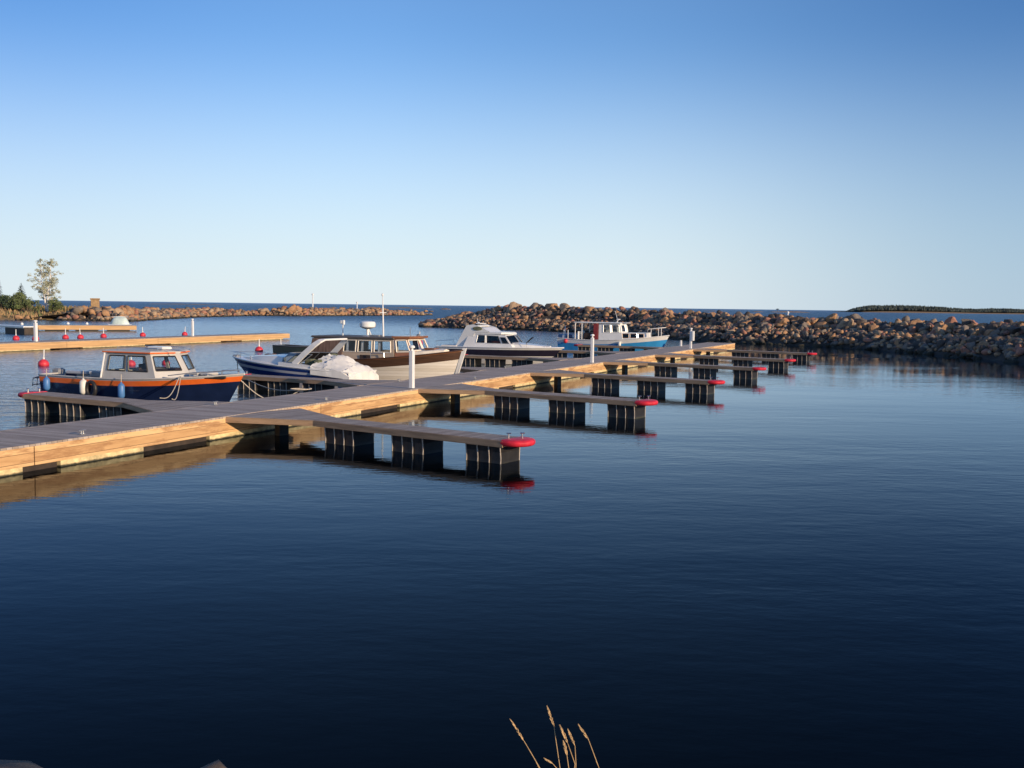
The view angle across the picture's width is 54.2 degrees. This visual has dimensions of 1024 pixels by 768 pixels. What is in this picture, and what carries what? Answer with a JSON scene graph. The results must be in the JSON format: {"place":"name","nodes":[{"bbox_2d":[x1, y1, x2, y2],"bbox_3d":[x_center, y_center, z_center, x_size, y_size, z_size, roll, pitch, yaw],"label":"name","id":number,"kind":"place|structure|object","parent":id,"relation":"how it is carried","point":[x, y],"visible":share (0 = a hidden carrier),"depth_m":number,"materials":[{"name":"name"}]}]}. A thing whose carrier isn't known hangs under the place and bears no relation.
{"place":"outdoors","nodes":[
{"label":"outdoors","id":0,"kind":"place"},
{"bbox_2d":[0,305,90,319],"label":"shore ground","id":1,"kind":"structure","parent":0,"point":[12,318],"depth_m":189.34,"materials":[{"name":"plant"}]},
{"bbox_2d":[0,294,14,309],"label":"bush","id":2,"kind":"object","parent":1,"relation":"on","point":[3,298],"visible":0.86,"depth_m":191.92,"materials":[{"name":"green plant"}]},
{"bbox_2d":[0,291,26,310],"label":"bush","id":3,"kind":"object","parent":1,"relation":"on","point":[19,295],"visible":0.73,"depth_m":192.59,"materials":[{"name":"green plant"}]},
{"bbox_2d":[15,283,26,307],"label":"conifer tree","id":4,"kind":"object","parent":1,"relation":"on","point":[22,291],"visible":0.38,"depth_m":198.94,"materials":[{"name":"green plant"}]},
{"bbox_2d":[11,297,41,311],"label":"bush","id":5,"kind":"object","parent":1,"relation":"on","point":[26,304],"visible":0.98,"depth_m":191.91,"materials":[{"name":"green plant"}]},
{"bbox_2d":[26,258,60,311],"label":"birch tree","id":6,"kind":"object","parent":1,"relation":"on","point":[43,290],"visible":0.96,"depth_m":194.79,"materials":[{"name":"green plant"}]},
{"bbox_2d":[47,297,63,312],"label":"bush","id":7,"kind":"object","parent":1,"relation":"on","point":[55,307],"visible":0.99,"depth_m":193.36,"materials":[{"name":"green plant"}]},
{"bbox_2d":[30,311,393,320],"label":"rock breakwater","id":8,"kind":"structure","parent":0,"point":[84,319],"depth_m":189.00,"materials":[{"name":"brown stone"}]},
{"bbox_2d":[90,298,99,307],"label":"stone marker","id":9,"kind":"object","parent":8,"relation":"on","point":[95,302],"visible":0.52,"depth_m":193.87,"materials":[{"name":"beige stone"}]},
{"bbox_2d":[113,308,123,313],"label":"boulder","id":10,"kind":"object","parent":8,"relation":"on","point":[117,310],"visible":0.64,"depth_m":185.88,"materials":[{"name":"beige stone"}]},
{"bbox_2d":[288,304,295,311],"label":"boulder","id":11,"kind":"object","parent":8,"relation":"on","point":[292,308],"visible":0.6,"depth_m":290.79,"materials":[{"name":"stone"}]},
{"bbox_2d":[0,300,1023,767],"bbox_3d":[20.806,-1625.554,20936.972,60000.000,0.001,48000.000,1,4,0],"label":"water","id":12,"kind":"structure","parent":0,"point":[816,560],"depth_m":13.69,"materials":[{"name":"blue liquid"}]},
{"bbox_2d":[12,329,19,339],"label":"mooring buoy","id":13,"kind":"object","parent":12,"relation":"on","point":[15,337],"visible":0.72,"depth_m":93.37,"materials":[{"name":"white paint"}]},
{"bbox_2d":[0,324,38,333],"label":"pontoon","id":14,"kind":"object","parent":12,"relation":"on","point":[20,329],"visible":0.71,"depth_m":108.75,"materials":[{"name":"white paint"}]},
{"bbox_2d":[38,350,48,365],"bbox_3d":[-26.590,-1.395,56.778,0.587,1.112,0.587,-1,8,-41],"label":"mooring buoy","id":15,"kind":"object","parent":12,"relation":"on","point":[43,362],"visible":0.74,"depth_m":56.62,"materials":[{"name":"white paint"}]},
{"bbox_2d":[38,325,136,330],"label":"third pier","id":16,"kind":"structure","parent":12,"relation":"in","point":[87,327],"depth_m":121.90,"materials":[{"name":"beige wood"}]},
{"bbox_2d":[108,316,131,324],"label":"upturned dinghy","id":17,"kind":"object","parent":16,"relation":"on","point":[119,320],"visible":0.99,"depth_m":157.87,"materials":[{"name":"white paint"}]},
{"bbox_2d":[18,387,229,417],"bbox_3d":[-12.946,0.856,31.854,8.020,1.116,3.096,3,6,29],"label":"finger pontoon","id":18,"kind":"object","parent":12,"relation":"on","point":[64,404],"visible":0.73,"depth_m":31.87,"materials":[{"name":"wood"}]},
{"bbox_2d":[129,357,135,365],"bbox_3d":[-22.064,-1.389,57.919,0.525,0.994,0.525,0,0,24],"label":"mooring buoy","id":19,"kind":"object","parent":12,"relation":"on","point":[132,362],"visible":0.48,"depth_m":57.76,"materials":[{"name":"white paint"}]},
{"bbox_2d":[32,345,244,401],"bbox_3d":[-13.626,-0.214,37.241,9.089,2.400,2.870,3,5,24],"label":"workboat","id":20,"kind":"object","parent":12,"relation":"on","point":[147,379],"visible":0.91,"depth_m":35.96,"materials":[{"name":"blue"}]},
{"bbox_2d":[43,369,49,390],"bbox_3d":[-17.380,-0.160,37.342,0.240,0.821,0.234,1,4,0],"label":"fender","id":21,"kind":"object","parent":20,"relation":"hanging from","point":[46,383],"visible":1,"depth_m":37.27,"materials":[{"name":"plastic"}]},
{"bbox_2d":[79,371,86,394],"bbox_3d":[-15.635,-0.050,36.473,0.270,0.881,0.263,1,4,0],"label":"fender","id":22,"kind":"object","parent":20,"relation":"hanging from","point":[82,382],"visible":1,"depth_m":36.38,"materials":[{"name":"plastic"}]},
{"bbox_2d":[85,380,96,395],"bbox_3d":[-15.309,0.183,36.368,0.560,0.660,0.140,3,5,24],"label":"tyre fender","id":23,"kind":"object","parent":20,"relation":"hanging from","point":[88,383],"visible":0.92,"depth_m":36.29,"materials":[{"name":"black rubber"}]},
{"bbox_2d":[107,355,125,370],"bbox_3d":[-14.388,-0.768,36.418,0.898,0.588,0.145,3,5,24],"label":"window","id":24,"kind":"structure","parent":20,"relation":"in","point":[109,355],"depth_m":36.41,"materials":[{"name":"clear glass"}]},
{"bbox_2d":[118,374,124,397],"bbox_3d":[-13.954,0.091,35.710,0.240,0.881,0.234,1,4,0],"label":"fender","id":25,"kind":"object","parent":20,"relation":"hanging from","point":[121,389],"visible":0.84,"depth_m":35.63,"materials":[{"name":"plastic"}]},
{"bbox_2d":[127,355,147,372],"bbox_3d":[-13.481,-0.725,36.022,1.048,0.588,0.145,3,5,24],"label":"window","id":26,"kind":"structure","parent":20,"relation":"in","point":[128,370],"depth_m":36.08,"materials":[{"name":"clear glass"}]},
{"bbox_2d":[241,380,298,397],"bbox_3d":[-8.621,0.199,35.521,2.211,0.794,0.040,1,4,1],"label":"mooring rope","id":27,"kind":"object","parent":20,"relation":"attached to","point":[256,393],"visible":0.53,"depth_m":35.52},
{"bbox_2d":[247,379,294,390],"bbox_3d":[-9.282,0.079,38.721,0.036,0.275,7.227,-2,5,-30],"label":"mooring rope","id":28,"kind":"object","parent":20,"relation":"attached to","point":[270,388],"visible":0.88,"depth_m":38.90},
{"bbox_2d":[0,333,289,351],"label":"second pier","id":29,"kind":"structure","parent":12,"relation":"in","point":[12,346],"depth_m":82.92,"materials":[{"name":"beige wood"}]},
{"bbox_2d":[32,320,38,341],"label":"service post","id":30,"kind":"object","parent":29,"relation":"on","point":[35,325],"visible":1,"depth_m":74.67,"materials":[{"name":"white paint"}]},
{"bbox_2d":[191,319,193,335],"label":"service post","id":31,"kind":"object","parent":29,"relation":"on","point":[192,327],"visible":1,"depth_m":90.70,"materials":[{"name":"white metal"}]},
{"bbox_2d":[255,339,262,351],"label":"mooring buoy","id":32,"kind":"object","parent":12,"relation":"on","point":[258,349],"visible":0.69,"depth_m":76.46,"materials":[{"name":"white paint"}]},
{"bbox_2d":[272,344,308,352],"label":"pontoon","id":33,"kind":"object","parent":12,"relation":"on","point":[282,348],"visible":0.59,"depth_m":73.78,"materials":[{"name":"grey concrete"}]},
{"bbox_2d":[232,338,378,388],"bbox_3d":[-9.677,-0.854,45.366,7.559,2.515,2.660,3,5,24],"label":"sports boat","id":34,"kind":"object","parent":12,"relation":"on","point":[307,362],"visible":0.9,"depth_m":44.16,"materials":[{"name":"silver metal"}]},
{"bbox_2d":[237,371,404,392],"bbox_3d":[-8.611,0.152,41.699,8.020,1.116,3.096,3,5,29],"label":"finger pontoon","id":35,"kind":"object","parent":12,"relation":"on","point":[286,382],"visible":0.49,"depth_m":41.60,"materials":[{"name":"wood"}]},
{"bbox_2d":[264,293,466,379],"bbox_3d":[-7.057,-2.170,49.593,10.705,4.650,3.170,3,5,24],"label":"wooden boat","id":36,"kind":"object","parent":12,"relation":"on","point":[391,364],"visible":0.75,"depth_m":47.90,"materials":[{"name":"white wood"}]},
{"bbox_2d":[0,342,734,476],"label":"floating pier","id":37,"kind":"structure","parent":12,"relation":"on","point":[27,449],"depth_m":28.00,"materials":[{"name":"brown wood"}]},
{"bbox_2d":[290,387,311,390],"bbox_3d":[-7.487,0.193,35.475,0.761,0.091,0.725,1,4,0],"label":"rope coil","id":38,"kind":"object","parent":37,"relation":"on","point":[299,389],"visible":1,"depth_m":35.29,"materials":[{"name":"white"}]},
{"bbox_2d":[408,345,414,388],"bbox_3d":[-3.723,-0.634,37.178,0.255,1.600,0.255,3,5,24],"label":"service post","id":39,"kind":"object","parent":37,"relation":"on","point":[411,369],"visible":1,"depth_m":37.11,"materials":[{"name":"white paint"}]},
{"bbox_2d":[589,334,594,362],"bbox_3d":[4.476,-1.979,55.809,0.255,1.600,0.255,3,5,24],"label":"service post","id":40,"kind":"object","parent":37,"relation":"on","point":[592,350],"visible":1,"depth_m":55.75,"materials":[{"name":"white metal"}]},
{"bbox_2d":[689,328,694,348],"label":"service post","id":41,"kind":"object","parent":37,"relation":"on","point":[692,335],"visible":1,"depth_m":77.02,"materials":[{"name":"white metal"}]},
{"bbox_2d":[225,408,535,463],"bbox_3d":[-3.386,1.457,26.066,9.320,1.116,3.096,4,5,34],"label":"finger pontoon","id":42,"kind":"object","parent":12,"relation":"on","point":[492,448],"visible":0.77,"depth_m":25.31,"materials":[{"name":"wood"}]},
{"bbox_2d":[460,367,496,372],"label":"finger pontoon","id":43,"kind":"object","parent":12,"relation":"on","point":[466,369],"visible":0.01,"depth_m":49.60,"materials":[{"name":"wood"}]},
{"bbox_2d":[434,319,563,363],"bbox_3d":[-0.651,-2.587,64.701,8.598,3.201,2.980,3,5,24],"label":"cabin cruiser","id":44,"kind":"object","parent":12,"relation":"on","point":[485,339],"visible":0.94,"depth_m":63.78,"materials":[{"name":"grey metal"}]},
{"bbox_2d":[476,335,485,342],"bbox_3d":[-1.990,-2.892,64.132,0.669,0.523,0.178,3,5,24],"label":"window","id":45,"kind":"structure","parent":44,"relation":"in","point":[480,338],"depth_m":64.15,"materials":[{"name":"grey glass"}]},
{"bbox_2d":[486,335,500,343],"bbox_3d":[-1.175,-2.837,63.792,1.110,0.520,0.178,3,5,24],"label":"window","id":46,"kind":"structure","parent":44,"relation":"in","point":[490,339],"depth_m":63.83,"materials":[{"name":"black glass"}]},
{"bbox_2d":[500,337,508,343],"bbox_3d":[-0.487,-2.762,63.505,0.693,0.428,0.142,3,5,24],"label":"window","id":47,"kind":"structure","parent":44,"relation":"in","point":[503,339],"depth_m":63.53,"materials":[{"name":"black glass"}]},
{"bbox_2d":[0,303,1023,767],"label":"rubble","id":48,"kind":"object","parent":12,"relation":"on","point":[800,333],"visible":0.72,"depth_m":124.45,"materials":[{"name":"stone"}]},
{"bbox_2d":[462,353,579,366],"bbox_3d":[0.013,-1.280,61.303,8.020,1.116,3.096,3,5,29],"label":"finger pontoon","id":49,"kind":"object","parent":12,"relation":"on","point":[498,361],"visible":0.64,"depth_m":61.35,"materials":[{"name":"wood"}]},
{"bbox_2d":[418,384,657,418],"bbox_3d":[0.955,0.715,35.925,9.320,1.116,3.096,4,6,34],"label":"finger pontoon","id":50,"kind":"object","parent":12,"relation":"on","point":[628,408],"visible":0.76,"depth_m":35.14,"materials":[{"name":"wood"}]},
{"bbox_2d":[552,350,627,357],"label":"finger pontoon","id":51,"kind":"object","parent":12,"relation":"on","point":[576,354],"visible":0.26,"depth_m":70.46,"materials":[{"name":"wood"}]},
{"bbox_2d":[557,311,669,350],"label":"fishing boat","id":52,"kind":"object","parent":12,"relation":"on","point":[624,338],"visible":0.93,"depth_m":83.61,"materials":[{"name":"white wood"}]},
{"bbox_2d":[574,343,665,351],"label":"finger pontoon","id":53,"kind":"object","parent":12,"relation":"on","point":[581,347],"visible":0.56,"depth_m":80.88,"materials":[{"name":"wood"}]},
{"bbox_2d":[530,370,724,394],"bbox_3d":[5.300,0.012,45.794,9.320,1.116,3.096,4,5,34],"label":"finger pontoon","id":54,"kind":"object","parent":12,"relation":"on","point":[692,386],"visible":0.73,"depth_m":45.00,"materials":[{"name":"grey wood"}]},
{"bbox_2d":[601,360,765,378],"bbox_3d":[9.602,-0.713,55.598,9.320,1.116,3.096,4,5,35],"label":"finger pontoon","id":55,"kind":"object","parent":12,"relation":"on","point":[740,372],"visible":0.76,"depth_m":54.80,"materials":[{"name":"wood"}]},
{"bbox_2d":[655,353,795,368],"bbox_3d":[13.967,-1.408,65.493,9.320,1.116,3.096,4,6,34],"label":"finger pontoon","id":56,"kind":"object","parent":12,"relation":"on","point":[744,361],"visible":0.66,"depth_m":64.73,"materials":[{"name":"wood"}]},
{"bbox_2d":[693,348,816,360],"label":"finger pontoon","id":57,"kind":"object","parent":12,"relation":"on","point":[800,356],"visible":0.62,"depth_m":74.51,"materials":[{"name":"wood"}]},
{"bbox_2d":[771,311,809,312],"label":"skerry","id":58,"kind":"structure","parent":12,"relation":"in","point":[792,311],"depth_m":1389.33,"materials":[{"name":"grey stone"}]},
{"bbox_2d":[0,0,1023,310],"label":"sky","id":59,"kind":"structure","parent":0,"point":[845,155],"materials":[{"name":"blue"}]},
{"bbox_2d":[435,308,1023,362],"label":"rock breakwater","id":60,"kind":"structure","parent":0,"point":[915,342],"depth_m":104.88,"materials":[{"name":"brown stone"}]},
{"bbox_2d":[495,305,502,310],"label":"boulder","id":61,"kind":"object","parent":60,"relation":"on","point":[498,308],"visible":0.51,"depth_m":167.41,"materials":[{"name":"stone"}]},
{"bbox_2d":[506,302,522,311],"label":"boulder","id":62,"kind":"object","parent":60,"relation":"on","point":[512,305],"visible":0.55,"depth_m":165.20,"materials":[{"name":"beige stone"}]},
{"bbox_2d":[545,303,557,310],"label":"boulder","id":63,"kind":"object","parent":60,"relation":"on","point":[548,306],"visible":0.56,"depth_m":161.06,"materials":[{"name":"stone"}]},
{"bbox_2d":[560,303,569,309],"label":"boulder","id":64,"kind":"object","parent":60,"relation":"on","point":[563,305],"visible":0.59,"depth_m":159.34,"materials":[{"name":"beige stone"}]},
{"bbox_2d":[575,308,582,313],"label":"boulder","id":65,"kind":"object","parent":60,"relation":"on","point":[578,310],"visible":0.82,"depth_m":156.16,"materials":[{"name":"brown stone"}]},
{"bbox_2d":[649,310,658,314],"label":"boulder","id":66,"kind":"object","parent":60,"relation":"on","point":[652,311],"visible":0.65,"depth_m":141.36,"materials":[{"name":"stone"}]},
{"bbox_2d":[685,310,693,314],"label":"boulder","id":67,"kind":"object","parent":60,"relation":"on","point":[689,312],"visible":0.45,"depth_m":133.17,"materials":[{"name":"stone"}]},
{"bbox_2d":[735,311,743,316],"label":"boulder","id":68,"kind":"object","parent":60,"relation":"on","point":[738,313],"visible":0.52,"depth_m":121.45,"materials":[{"name":"grey stone"}]},
{"bbox_2d":[752,315,759,322],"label":"boulder","id":69,"kind":"object","parent":60,"relation":"on","point":[755,318],"visible":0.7,"depth_m":117.29,"materials":[{"name":"stone"}]},
{"bbox_2d":[778,318,789,326],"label":"boulder","id":70,"kind":"object","parent":60,"relation":"on","point":[784,321],"visible":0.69,"depth_m":112.34,"materials":[{"name":"stone"}]},
{"bbox_2d":[787,324,796,329],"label":"boulder","id":71,"kind":"object","parent":60,"relation":"on","point":[789,327],"visible":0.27,"depth_m":109.90,"materials":[{"name":"stone"}]},
{"bbox_2d":[798,318,810,323],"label":"boulder","id":72,"kind":"object","parent":60,"relation":"on","point":[804,320],"visible":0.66,"depth_m":111.06,"materials":[{"name":"stone"}]},
{"bbox_2d":[814,322,828,328],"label":"boulder","id":73,"kind":"object","parent":60,"relation":"on","point":[819,325],"visible":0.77,"depth_m":108.91,"materials":[{"name":"stone"}]},
{"bbox_2d":[826,313,837,321],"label":"boulder","id":74,"kind":"object","parent":60,"relation":"on","point":[832,317],"visible":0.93,"depth_m":110.20,"materials":[{"name":"stone"}]},
{"bbox_2d":[847,318,853,326],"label":"boulder","id":75,"kind":"object","parent":60,"relation":"on","point":[851,322],"visible":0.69,"depth_m":106.42,"materials":[{"name":"beige stone"}]},
{"bbox_2d":[847,313,860,320],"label":"boulder","id":76,"kind":"object","parent":60,"relation":"on","point":[854,317],"visible":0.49,"depth_m":108.10,"materials":[{"name":"grey stone"}]},
{"bbox_2d":[855,320,863,325],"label":"boulder","id":77,"kind":"object","parent":60,"relation":"on","point":[858,322],"visible":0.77,"depth_m":106.97,"materials":[{"name":"stone"}]},
{"bbox_2d":[868,325,879,331],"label":"boulder","id":78,"kind":"object","parent":60,"relation":"on","point":[871,328],"visible":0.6,"depth_m":102.56,"materials":[{"name":"stone"}]},
{"bbox_2d":[908,326,915,332],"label":"boulder","id":79,"kind":"object","parent":60,"relation":"on","point":[912,329],"visible":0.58,"depth_m":98.90,"materials":[{"name":"grey stone"}]},
{"bbox_2d":[910,320,921,325],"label":"boulder","id":80,"kind":"object","parent":60,"relation":"on","point":[913,322],"visible":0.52,"depth_m":100.02,"materials":[{"name":"stone"}]},
{"bbox_2d":[915,322,923,331],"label":"boulder","id":81,"kind":"object","parent":60,"relation":"on","point":[918,325],"visible":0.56,"depth_m":98.84,"materials":[{"name":"stone"}]},
{"bbox_2d":[918,325,930,331],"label":"boulder","id":82,"kind":"object","parent":60,"relation":"on","point":[928,327],"visible":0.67,"depth_m":97.50,"materials":[{"name":"grey stone"}]},
{"bbox_2d":[935,327,944,334],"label":"boulder","id":83,"kind":"object","parent":60,"relation":"on","point":[939,330],"visible":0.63,"depth_m":93.89,"materials":[{"name":"beige stone"}]},
{"bbox_2d":[940,324,950,329],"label":"boulder","id":84,"kind":"object","parent":60,"relation":"on","point":[944,326],"visible":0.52,"depth_m":94.58,"materials":[{"name":"stone"}]},
{"bbox_2d":[944,316,956,323],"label":"boulder","id":85,"kind":"object","parent":60,"relation":"on","point":[951,319],"visible":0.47,"depth_m":96.98,"materials":[{"name":"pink stone"}]},
{"bbox_2d":[946,322,955,330],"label":"boulder","id":86,"kind":"object","parent":60,"relation":"on","point":[951,325],"visible":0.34,"depth_m":94.95,"materials":[{"name":"stone"}]},
{"bbox_2d":[956,329,963,334],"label":"boulder","id":87,"kind":"object","parent":60,"relation":"on","point":[960,331],"visible":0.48,"depth_m":90.64,"materials":[{"name":"stone"}]},
{"bbox_2d":[960,325,969,334],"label":"boulder","id":88,"kind":"object","parent":60,"relation":"on","point":[965,328],"visible":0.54,"depth_m":91.44,"materials":[{"name":"grey stone"}]},
{"bbox_2d":[960,346,970,353],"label":"boulder","id":89,"kind":"object","parent":60,"relation":"on","point":[963,349],"visible":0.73,"depth_m":81.49,"materials":[{"name":"grey stone"}]},
{"bbox_2d":[967,323,976,328],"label":"boulder","id":90,"kind":"object","parent":60,"relation":"on","point":[972,325],"visible":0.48,"depth_m":92.69,"materials":[{"name":"stone"}]},
{"bbox_2d":[970,328,978,335],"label":"boulder","id":91,"kind":"object","parent":60,"relation":"on","point":[975,332],"visible":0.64,"depth_m":88.48,"materials":[{"name":"stone"}]},
{"bbox_2d":[978,326,985,334],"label":"boulder","id":92,"kind":"object","parent":60,"relation":"on","point":[982,330],"visible":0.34,"depth_m":89.46,"materials":[{"name":"grey stone"}]},
{"bbox_2d":[984,329,994,335],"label":"boulder","id":93,"kind":"object","parent":60,"relation":"on","point":[987,332],"visible":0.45,"depth_m":87.94,"materials":[{"name":"stone"}]},
{"bbox_2d":[985,324,997,329],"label":"boulder","id":94,"kind":"object","parent":60,"relation":"on","point":[991,326],"visible":0.48,"depth_m":89.06,"materials":[{"name":"stone"}]},
{"bbox_2d":[989,330,999,334],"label":"boulder","id":95,"kind":"object","parent":60,"relation":"on","point":[995,332],"visible":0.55,"depth_m":86.63,"materials":[{"name":"grey stone"}]},
{"bbox_2d":[1001,325,1014,330],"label":"boulder","id":96,"kind":"object","parent":60,"relation":"on","point":[1004,327],"visible":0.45,"depth_m":86.84,"materials":[{"name":"grey stone"}]},
{"bbox_2d":[1003,358,1015,362],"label":"boulder","id":97,"kind":"object","parent":60,"relation":"on","point":[1011,360],"visible":0.35,"depth_m":74.32,"materials":[{"name":"beige stone"}]},
{"bbox_2d":[1007,327,1020,333],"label":"boulder","id":98,"kind":"object","parent":60,"relation":"on","point":[1014,330],"visible":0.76,"depth_m":85.41,"materials":[{"name":"stone"}]},
{"bbox_2d":[834,310,1023,313],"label":"island","id":99,"kind":"structure","parent":0,"point":[927,312],"depth_m":2286.12,"materials":[{"name":"plant"}]},
{"bbox_2d":[845,305,1023,312],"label":"island forest","id":100,"kind":"object","parent":99,"relation":"on","point":[916,308],"visible":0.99,"depth_m":2314.40,"materials":[{"name":"green plant"}]},
{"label":"near shore","id":101,"kind":"structure","parent":0,"visible":0},
{"bbox_2d":[510,706,598,767],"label":"grass tuft","id":102,"kind":"object","parent":101,"relation":"on","point":[565,738],"visible":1,"depth_m":2.31,"materials":[{"name":"plant"}]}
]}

